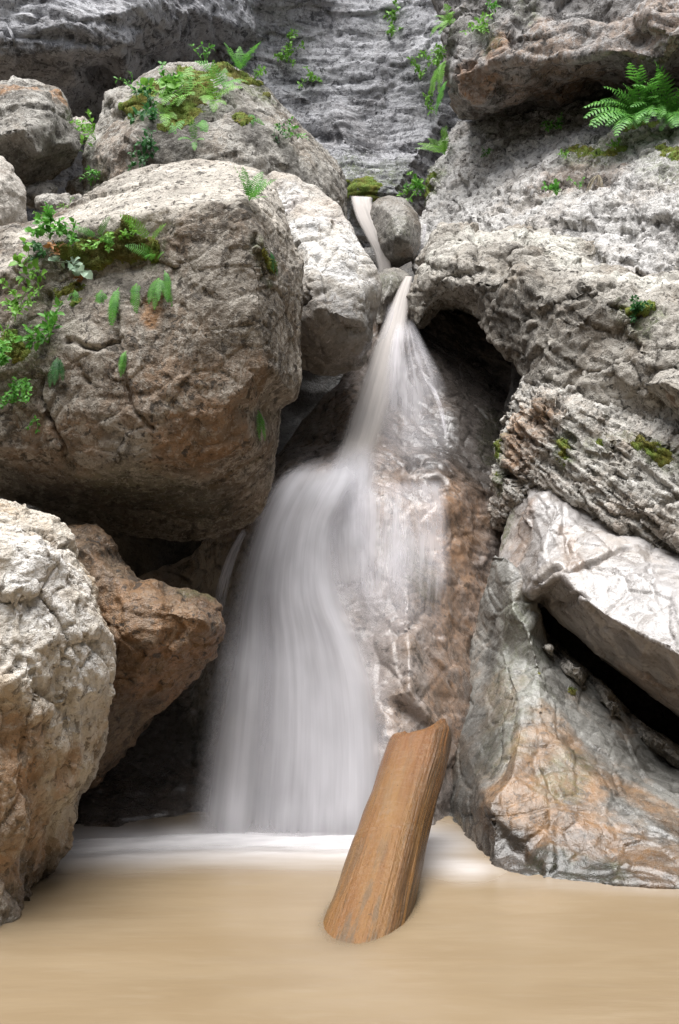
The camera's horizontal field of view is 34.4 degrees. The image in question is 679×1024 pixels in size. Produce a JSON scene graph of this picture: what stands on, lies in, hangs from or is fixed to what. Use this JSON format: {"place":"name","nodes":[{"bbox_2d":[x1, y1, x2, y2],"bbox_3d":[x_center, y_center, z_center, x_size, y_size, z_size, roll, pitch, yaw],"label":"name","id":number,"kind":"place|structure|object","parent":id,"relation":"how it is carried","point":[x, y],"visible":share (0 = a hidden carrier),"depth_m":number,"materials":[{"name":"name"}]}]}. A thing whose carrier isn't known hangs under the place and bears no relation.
{"place":"outdoors","nodes":[
{"label":"outdoors","id":0,"kind":"place"},
{"bbox_2d":[0,370,342,576],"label":"cave rock","id":1,"kind":"object","parent":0,"point":[140,556],"visible":0.05,"depth_m":8.30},
{"bbox_2d":[0,75,82,186],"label":"boulder","id":2,"kind":"object","parent":1,"relation":"on","point":[40,138],"visible":0.9,"depth_m":7.91,"materials":[{"name":"stone"}]},
{"bbox_2d":[69,108,95,151],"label":"leafy plant","id":3,"kind":"object","parent":2,"relation":"on","point":[87,125],"visible":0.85,"depth_m":8.36,"materials":[{"name":"green plant"}]},
{"bbox_2d":[73,116,92,143],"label":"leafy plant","id":4,"kind":"object","parent":2,"relation":"on","point":[81,118],"visible":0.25,"depth_m":8.66,"materials":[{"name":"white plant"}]},
{"bbox_2d":[82,62,347,218],"bbox_3d":[-1.045,-3.183,9.296,2.227,2.156,2.900,0,0,0],"label":"boulder","id":5,"kind":"object","parent":1,"relation":"on","point":[309,160],"visible":0.35,"depth_m":8.26,"materials":[{"name":"stone"}]},
{"bbox_2d":[65,175,83,194],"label":"stone","id":6,"kind":"object","parent":5,"relation":"on","point":[75,186],"visible":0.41,"depth_m":8.56,"materials":[{"name":"stone"}]},
{"bbox_2d":[79,165,100,185],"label":"leafy plant","id":7,"kind":"object","parent":5,"relation":"on","point":[92,171],"visible":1,"depth_m":8.19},
{"bbox_2d":[114,71,132,87],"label":"leafy plant","id":8,"kind":"object","parent":5,"relation":"on","point":[126,81],"visible":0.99,"depth_m":8.82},
{"bbox_2d":[127,145,149,170],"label":"leafy plant","id":9,"kind":"object","parent":5,"relation":"attached to","point":[140,158],"visible":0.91,"depth_m":7.89,"materials":[{"name":"green plant"}]},
{"bbox_2d":[128,102,157,124],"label":"leafy plant","id":10,"kind":"object","parent":5,"relation":"on","point":[150,112],"visible":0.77,"depth_m":8.06,"materials":[{"name":"green plant"}]},
{"bbox_2d":[131,77,157,105],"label":"leafy plant","id":11,"kind":"object","parent":5,"relation":"on","point":[145,92],"visible":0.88,"depth_m":8.30,"materials":[{"name":"green plant"}]},
{"bbox_2d":[134,127,158,158],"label":"leafy plant","id":12,"kind":"object","parent":5,"relation":"on","point":[145,142],"visible":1,"depth_m":7.91,"materials":[{"name":"green plant"}]},
{"bbox_2d":[145,94,189,126],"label":"fern","id":13,"kind":"object","parent":5,"relation":"on","point":[166,115],"visible":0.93,"depth_m":8.14,"materials":[{"name":"green plant"}]},
{"bbox_2d":[158,61,192,86],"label":"leafy plant","id":14,"kind":"object","parent":5,"relation":"on","point":[164,71],"visible":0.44,"depth_m":8.45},
{"bbox_2d":[153,66,202,105],"bbox_3d":[-1.234,-3.223,8.291,0.372,0.445,0.288,0,0,-25],"label":"fern","id":15,"kind":"object","parent":5,"relation":"on","point":[182,87],"visible":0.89,"depth_m":8.33,"materials":[{"name":"green plant"}]},
{"bbox_2d":[178,118,203,149],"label":"fern","id":16,"kind":"object","parent":5,"relation":"attached to","point":[193,130],"visible":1,"depth_m":7.90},
{"bbox_2d":[118,61,271,131],"bbox_3d":[-1.135,-3.269,8.598,1.199,0.979,1.147,0,0,0],"label":"moss","id":17,"kind":"object","parent":5,"relation":"on","point":[186,110],"visible":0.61,"depth_m":8.46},
{"bbox_2d":[140,72,184,103],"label":"leafy plant","id":18,"kind":"object","parent":17,"relation":"on","point":[172,86],"visible":0.91,"depth_m":8.23,"materials":[{"name":"green plant"}]},
{"bbox_2d":[224,41,260,69],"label":"fern","id":19,"kind":"object","parent":17,"relation":"on","point":[240,65],"visible":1,"depth_m":9.06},
{"bbox_2d":[253,64,266,78],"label":"leafy plant","id":20,"kind":"object","parent":17,"relation":"on","point":[260,73],"visible":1,"depth_m":8.96,"materials":[{"name":"green plant"}]},
{"bbox_2d":[188,41,214,63],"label":"leafy plant","id":21,"kind":"object","parent":5,"relation":"on","point":[206,50],"visible":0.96,"depth_m":9.06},
{"bbox_2d":[196,120,208,131],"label":"fern","id":22,"kind":"object","parent":5,"relation":"attached to","point":[202,123],"visible":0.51,"depth_m":8.06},
{"bbox_2d":[198,60,241,111],"bbox_3d":[-0.926,-3.189,8.249,0.333,0.468,0.251,0,0,-32],"label":"fern","id":23,"kind":"object","parent":5,"relation":"on","point":[208,97],"visible":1,"depth_m":8.29,"materials":[{"name":"green plant"}]},
{"bbox_2d":[195,60,246,89],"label":"fern","id":24,"kind":"object","parent":5,"relation":"on","point":[225,77],"visible":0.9,"depth_m":8.47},
{"bbox_2d":[273,122,291,143],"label":"leafy plant","id":25,"kind":"object","parent":5,"relation":"on","point":[281,131],"visible":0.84,"depth_m":8.19,"materials":[{"name":"green plant"}]},
{"bbox_2d":[273,116,307,138],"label":"leafy plant","id":26,"kind":"object","parent":5,"relation":"on","point":[295,127],"visible":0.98,"depth_m":8.26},
{"bbox_2d":[0,0,471,247],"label":"back cliff","id":27,"kind":"structure","parent":0,"point":[360,110],"depth_m":13.20,"materials":[{"name":"stone"}]},
{"bbox_2d":[273,47,295,67],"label":"leafy plant","id":28,"kind":"object","parent":27,"relation":"on","point":[283,56],"visible":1,"depth_m":13.54,"materials":[{"name":"green plant"}]},
{"bbox_2d":[278,40,304,55],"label":"leafy plant","id":29,"kind":"object","parent":27,"relation":"on","point":[290,46],"visible":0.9,"depth_m":13.56,"materials":[{"name":"green plant"}]},
{"bbox_2d":[286,28,297,41],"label":"leafy plant","id":30,"kind":"object","parent":27,"relation":"on","point":[289,35],"visible":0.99,"depth_m":13.58,"materials":[{"name":"green plant"}]},
{"bbox_2d":[297,66,321,88],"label":"leafy plant","id":31,"kind":"object","parent":27,"relation":"on","point":[310,74],"visible":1,"depth_m":13.51,"materials":[{"name":"green plant"}]},
{"bbox_2d":[346,175,382,201],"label":"moss","id":32,"kind":"object","parent":27,"relation":"on","point":[367,186],"visible":0.86,"depth_m":12.63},
{"bbox_2d":[383,0,400,21],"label":"leafy plant","id":33,"kind":"object","parent":27,"relation":"on","point":[392,13],"visible":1,"depth_m":13.54,"materials":[{"name":"green plant"}]},
{"bbox_2d":[385,19,402,36],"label":"leafy plant","id":34,"kind":"object","parent":27,"relation":"on","point":[391,29],"visible":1,"depth_m":13.47,"materials":[{"name":"green plant"}]},
{"bbox_2d":[412,61,427,79],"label":"leafy plant","id":35,"kind":"object","parent":27,"relation":"on","point":[418,70],"visible":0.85,"depth_m":13.19,"materials":[{"name":"green plant"}]},
{"bbox_2d":[406,42,441,66],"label":"leafy plant","id":36,"kind":"object","parent":27,"relation":"on","point":[425,55],"visible":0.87,"depth_m":13.13,"materials":[{"name":"green plant"}]},
{"bbox_2d":[422,89,434,115],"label":"leafy plant","id":37,"kind":"object","parent":27,"relation":"on","point":[428,99],"visible":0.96,"depth_m":13.09,"materials":[{"name":"green plant"}]},
{"bbox_2d":[0,809,678,1023],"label":"water","id":38,"kind":"structure","parent":0,"point":[141,922],"depth_m":4.09,"materials":[{"name":"liquid"}]},
{"bbox_2d":[0,499,116,925],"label":"boulder","id":39,"kind":"object","parent":38,"relation":"in","point":[58,659],"visible":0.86,"depth_m":4.36,"materials":[{"name":"stone"}]},
{"bbox_2d":[162,832,255,841],"bbox_3d":[-0.541,1.574,5.209,1.740,0.036,0.413,0,0,0],"label":"foam","id":40,"kind":"object","parent":38,"relation":"on","point":[230,835],"visible":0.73,"depth_m":5.28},
{"bbox_2d":[75,291,511,828],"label":"stream bedrock","id":41,"kind":"structure","parent":38,"relation":"in","point":[409,618],"depth_m":6.60,"materials":[{"name":"stone"}]},
{"bbox_2d":[0,156,27,225],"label":"boulder","id":42,"kind":"object","parent":41,"relation":"on","point":[13,193],"visible":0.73,"depth_m":6.86,"materials":[{"name":"white stone"}]},
{"bbox_2d":[67,523,225,793],"bbox_3d":[-1.143,0.800,5.678,1.016,1.531,1.541,0,0,-11],"label":"boulder","id":43,"kind":"object","parent":41,"relation":"on","point":[168,639],"visible":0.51,"depth_m":5.13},
{"bbox_2d":[0,159,303,542],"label":"boulder","id":44,"kind":"object","parent":41,"relation":"on","point":[160,438],"visible":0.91,"depth_m":5.35,"materials":[{"name":"grey stone"}]},
{"bbox_2d":[0,339,11,366],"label":"leafy plant","id":45,"kind":"object","parent":44,"relation":"on","point":[3,359],"visible":1,"depth_m":5.24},
{"bbox_2d":[0,376,32,409],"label":"leafy plant","id":46,"kind":"object","parent":44,"relation":"on","point":[15,393],"visible":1,"depth_m":5.23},
{"bbox_2d":[0,270,43,320],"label":"leafy plant","id":47,"kind":"object","parent":44,"relation":"on","point":[14,303],"visible":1,"depth_m":5.33,"materials":[{"name":"green plant"}]},
{"bbox_2d":[8,237,47,284],"bbox_3d":[-1.536,-1.223,5.402,0.180,0.228,0.116,0,0,-27],"label":"leafy plant","id":48,"kind":"object","parent":44,"relation":"on","point":[19,257],"visible":0.98,"depth_m":5.40,"materials":[{"name":"green plant"}]},
{"bbox_2d":[25,415,40,433],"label":"leafy plant","id":49,"kind":"object","parent":44,"relation":"on","point":[31,422],"visible":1,"depth_m":5.29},
{"bbox_2d":[22,240,46,260],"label":"leafy plant","id":50,"kind":"object","parent":44,"relation":"on","point":[39,246],"visible":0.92,"depth_m":5.43,"materials":[{"name":"green plant"}]},
{"bbox_2d":[14,296,64,350],"bbox_3d":[-1.433,-0.906,5.281,0.237,0.260,0.209,0,0,0],"label":"leafy plant","id":51,"kind":"object","parent":44,"relation":"on","point":[49,326],"visible":1,"depth_m":5.28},
{"bbox_2d":[25,181,57,209],"bbox_3d":[-2.205,-2.330,8.022,0.281,0.241,0.278,0,0,0],"label":"stone","id":52,"kind":"object","parent":44,"relation":"on","point":[34,190],"visible":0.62,"depth_m":7.94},
{"bbox_2d":[48,357,64,386],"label":"fern","id":53,"kind":"object","parent":44,"relation":"attached to","point":[55,364],"visible":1,"depth_m":5.26,"materials":[{"name":"green plant"}]},
{"bbox_2d":[34,193,81,212],"bbox_3d":[-1.868,-2.059,7.343,0.349,0.192,0.284,0,0,0],"label":"stone","id":54,"kind":"object","parent":44,"relation":"on","point":[54,200],"visible":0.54,"depth_m":7.28,"materials":[{"name":"stone"}]},
{"bbox_2d":[48,256,92,278],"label":"leafy plant","id":55,"kind":"object","parent":44,"relation":"on","point":[86,274],"visible":1,"depth_m":5.40,"materials":[{"name":"green plant"}]},
{"bbox_2d":[68,290,79,304],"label":"fern","id":56,"kind":"object","parent":44,"relation":"on","point":[74,293],"visible":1,"depth_m":5.39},
{"bbox_2d":[94,290,107,303],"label":"fern","id":57,"kind":"object","parent":44,"relation":"attached to","point":[98,295],"visible":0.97,"depth_m":5.36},
{"bbox_2d":[108,287,119,325],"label":"fern","id":58,"kind":"object","parent":44,"relation":"attached to","point":[113,304],"visible":1,"depth_m":5.29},
{"bbox_2d":[118,351,126,376],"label":"fern","id":59,"kind":"object","parent":44,"relation":"attached to","point":[122,359],"visible":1,"depth_m":5.23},
{"bbox_2d":[130,283,140,312],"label":"fern","id":60,"kind":"object","parent":44,"relation":"attached to","point":[133,290],"visible":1,"depth_m":5.32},
{"bbox_2d":[0,214,278,363],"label":"moss","id":61,"kind":"object","parent":44,"relation":"on","point":[99,257],"visible":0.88,"depth_m":5.42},
{"bbox_2d":[0,324,14,353],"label":"leafy plant","id":62,"kind":"object","parent":61,"relation":"on","point":[11,334],"visible":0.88,"depth_m":5.31,"materials":[{"name":"green plant"}]},
{"bbox_2d":[24,201,68,239],"bbox_3d":[-1.462,-1.442,5.497,0.190,0.195,0.247,0,0,-25],"label":"leafy plant","id":63,"kind":"object","parent":61,"relation":"on","point":[47,219],"visible":0.86,"depth_m":5.47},
{"bbox_2d":[43,240,65,254],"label":"leafy plant","id":64,"kind":"object","parent":61,"relation":"on","point":[49,244],"visible":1,"depth_m":5.42,"materials":[{"name":"orange plant"}]},
{"bbox_2d":[50,217,79,245],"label":"leafy plant","id":65,"kind":"object","parent":61,"relation":"on","point":[61,229],"visible":1,"depth_m":5.42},
{"bbox_2d":[75,216,112,243],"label":"fern","id":66,"kind":"object","parent":61,"relation":"on","point":[105,222],"visible":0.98,"depth_m":5.41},
{"bbox_2d":[80,231,114,252],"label":"leafy plant","id":67,"kind":"object","parent":61,"relation":"on","point":[111,234],"visible":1,"depth_m":5.38,"materials":[{"name":"green plant"}]},
{"bbox_2d":[119,219,140,239],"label":"leafy plant","id":68,"kind":"object","parent":61,"relation":"on","point":[124,232],"visible":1,"depth_m":5.37,"materials":[{"name":"green plant"}]},
{"bbox_2d":[120,214,165,239],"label":"fern","id":69,"kind":"object","parent":61,"relation":"on","point":[162,226],"visible":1,"depth_m":5.33,"materials":[{"name":"green plant"}]},
{"bbox_2d":[270,253,277,274],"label":"fern","id":70,"kind":"object","parent":61,"relation":"on","point":[272,256],"visible":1,"depth_m":5.35,"materials":[{"name":"green plant"}]},
{"bbox_2d":[125,244,163,258],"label":"fern","id":71,"kind":"object","parent":44,"relation":"on","point":[148,254],"visible":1,"depth_m":5.36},
{"bbox_2d":[147,278,172,310],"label":"fern","id":72,"kind":"object","parent":44,"relation":"on","point":[156,283],"visible":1,"depth_m":5.28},
{"bbox_2d":[164,271,171,297],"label":"fern","id":73,"kind":"object","parent":44,"relation":"attached to","point":[167,282],"visible":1,"depth_m":5.30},
{"bbox_2d":[234,166,275,200],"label":"fern","id":74,"kind":"object","parent":44,"relation":"on","point":[249,190],"visible":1,"depth_m":5.38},
{"bbox_2d":[256,411,265,440],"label":"fern","id":75,"kind":"object","parent":44,"relation":"attached to","point":[261,421],"visible":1,"depth_m":5.47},
{"bbox_2d":[216,459,398,832],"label":"waterfall","id":76,"kind":"structure","parent":41,"relation":"on","point":[300,647],"depth_m":5.74,"materials":[{"name":"white liquid"}]},
{"bbox_2d":[267,171,381,375],"bbox_3d":[-0.195,-1.738,7.828,0.949,1.630,2.080,0,0,0],"label":"boulder","id":77,"kind":"object","parent":41,"relation":"on","point":[342,286],"visible":0.59,"depth_m":7.09,"materials":[{"name":"white stone"}]},
{"bbox_2d":[341,276,436,467],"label":"waterfall","id":78,"kind":"structure","parent":41,"relation":"on","point":[377,389],"depth_m":7.80,"materials":[{"name":"liquid"}]},
{"bbox_2d":[375,267,411,325],"bbox_3d":[0.435,-1.781,9.152,0.332,0.613,0.939,0,0,0],"label":"stone","id":79,"kind":"object","parent":41,"relation":"on","point":[392,279],"visible":0.57,"depth_m":8.78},
{"bbox_2d":[353,196,423,271],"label":"waterfall","id":80,"kind":"structure","parent":79,"relation":"on","point":[362,206],"depth_m":9.66,"materials":[{"name":"liquid"}]},
{"bbox_2d":[323,718,451,942],"bbox_3d":[0.114,1.694,4.337,0.370,1.343,2.422,0,0,17],"label":"log","id":81,"kind":"object","parent":38,"relation":"in","point":[375,894],"visible":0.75,"depth_m":4.61,"materials":[{"name":"orange wood"}]},
{"bbox_2d":[449,555,678,888],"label":"rock wedge","id":82,"kind":"object","parent":38,"relation":"in","point":[553,777],"visible":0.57,"depth_m":5.46,"materials":[{"name":"stone"}]},
{"bbox_2d":[536,670,577,695],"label":"moss","id":83,"kind":"object","parent":82,"relation":"on","point":[572,691],"visible":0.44,"depth_m":5.95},
{"bbox_2d":[499,484,678,716],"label":"rock slab","id":84,"kind":"object","parent":82,"relation":"on","point":[604,594],"visible":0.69,"depth_m":5.94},
{"bbox_2d":[487,375,678,554],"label":"layered rock face","id":85,"kind":"object","parent":84,"relation":"on","point":[618,483],"visible":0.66,"depth_m":6.43},
{"bbox_2d":[492,432,674,475],"bbox_3d":[1.379,-0.345,6.516,1.197,0.253,0.257,0,0,39],"label":"moss","id":86,"kind":"object","parent":85,"relation":"on","point":[661,456],"visible":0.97,"depth_m":6.30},
{"bbox_2d":[644,368,678,416],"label":"ledge block","id":87,"kind":"structure","parent":85,"relation":"on","point":[663,386],"depth_m":6.28,"materials":[{"name":"stone"}]},
{"bbox_2d":[542,633,678,768],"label":"rock shelf","id":88,"kind":"object","parent":82,"relation":"on","point":[658,743],"visible":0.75,"depth_m":6.05,"materials":[{"name":"stone"}]},
{"bbox_2d":[364,247,472,315],"bbox_3d":[1.109,-1.087,10.226,2.400,3.146,3.238,0,0,0],"label":"cave rock","id":89,"kind":"object","parent":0,"point":[407,267],"visible":0.01,"depth_m":10.67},
{"bbox_2d":[411,88,678,275],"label":"rock slope","id":90,"kind":"structure","parent":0,"point":[626,215],"depth_m":9.23,"materials":[{"name":"stone"}]},
{"bbox_2d":[370,195,420,267],"bbox_3d":[0.494,-2.510,9.770,0.468,0.759,1.106,0,0,0],"label":"boulder","id":91,"kind":"object","parent":90,"relation":"on","point":[396,223],"visible":0.84,"depth_m":9.46,"materials":[{"name":"grey stone"}]},
{"bbox_2d":[396,171,426,202],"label":"leafy plant","id":92,"kind":"object","parent":90,"relation":"on","point":[407,189],"visible":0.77,"depth_m":11.31,"materials":[{"name":"green plant"}]},
{"bbox_2d":[403,174,425,198],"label":"leafy plant","id":93,"kind":"object","parent":90,"relation":"on","point":[418,184],"visible":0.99,"depth_m":11.29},
{"bbox_2d":[415,127,448,154],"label":"fern","id":94,"kind":"object","parent":90,"relation":"on","point":[443,146],"visible":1,"depth_m":11.39,"materials":[{"name":"green plant"}]},
{"bbox_2d":[406,221,678,421],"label":"arched ledge","id":95,"kind":"object","parent":90,"relation":"on","point":[540,304],"visible":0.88,"depth_m":7.21,"materials":[{"name":"stone"}]},
{"bbox_2d":[615,300,655,317],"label":"moss","id":96,"kind":"object","parent":95,"relation":"on","point":[645,312],"visible":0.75,"depth_m":6.70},
{"bbox_2d":[629,295,652,322],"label":"leafy plant","id":97,"kind":"object","parent":95,"relation":"on","point":[637,307],"visible":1,"depth_m":6.68,"materials":[{"name":"green plant"}]},
{"bbox_2d":[423,118,678,198],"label":"moss","id":98,"kind":"object","parent":90,"relation":"on","point":[612,151],"visible":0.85,"depth_m":9.19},
{"bbox_2d":[541,178,560,195],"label":"leafy plant","id":99,"kind":"object","parent":90,"relation":"on","point":[555,187],"visible":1,"depth_m":9.04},
{"bbox_2d":[541,112,563,131],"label":"leafy plant","id":100,"kind":"object","parent":90,"relation":"on","point":[559,119],"visible":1,"depth_m":10.13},
{"bbox_2d":[558,149,569,158],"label":"leafy plant","id":101,"kind":"object","parent":90,"relation":"on","point":[563,153],"visible":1,"depth_m":9.32,"materials":[{"name":"green plant"}]},
{"bbox_2d":[586,175,602,192],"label":"fern","id":102,"kind":"object","parent":90,"relation":"on","point":[599,179],"visible":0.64,"depth_m":8.99,"materials":[{"name":"plant"}]},
{"bbox_2d":[606,137,621,146],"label":"leafy plant","id":103,"kind":"object","parent":90,"relation":"on","point":[614,144],"visible":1,"depth_m":9.09,"materials":[{"name":"green plant"}]},
{"bbox_2d":[583,62,665,135],"bbox_3d":[2.304,-3.307,8.919,0.620,0.639,0.518,0,0,0],"label":"fern","id":104,"kind":"object","parent":90,"relation":"on","point":[627,112],"visible":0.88,"depth_m":8.96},
{"bbox_2d":[630,63,678,130],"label":"fern","id":105,"kind":"object","parent":90,"relation":"on","point":[671,115],"visible":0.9,"depth_m":8.93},
{"bbox_2d":[431,0,678,123],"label":"overhanging cliff","id":106,"kind":"structure","parent":0,"point":[522,57],"depth_m":9.74,"materials":[{"name":"stone"}]},
{"bbox_2d":[429,60,445,92],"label":"fern","id":107,"kind":"object","parent":106,"relation":"attached to","point":[439,69],"visible":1,"depth_m":10.29,"materials":[{"name":"green plant"}]},
{"bbox_2d":[431,45,446,66],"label":"leafy plant","id":108,"kind":"object","parent":106,"relation":"on","point":[437,60],"visible":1,"depth_m":10.39,"materials":[{"name":"green plant"}]},
{"bbox_2d":[434,80,447,115],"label":"fern","id":109,"kind":"object","parent":106,"relation":"attached to","point":[442,88],"visible":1,"depth_m":10.16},
{"bbox_2d":[430,4,455,35],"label":"fern","id":110,"kind":"object","parent":106,"relation":"attached to","point":[449,17],"visible":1,"depth_m":10.28,"materials":[{"name":"green plant"}]},
{"bbox_2d":[460,11,492,34],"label":"leafy plant","id":111,"kind":"object","parent":106,"relation":"on","point":[481,29],"visible":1,"depth_m":9.91,"materials":[{"name":"green plant"}]},
{"bbox_2d":[485,0,500,12],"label":"leafy plant","id":112,"kind":"object","parent":106,"relation":"on","point":[491,4],"visible":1,"depth_m":9.93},
{"bbox_2d":[504,362,678,744],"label":"cave rock","id":113,"kind":"object","parent":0,"point":[643,706],"visible":0.03,"depth_m":7.38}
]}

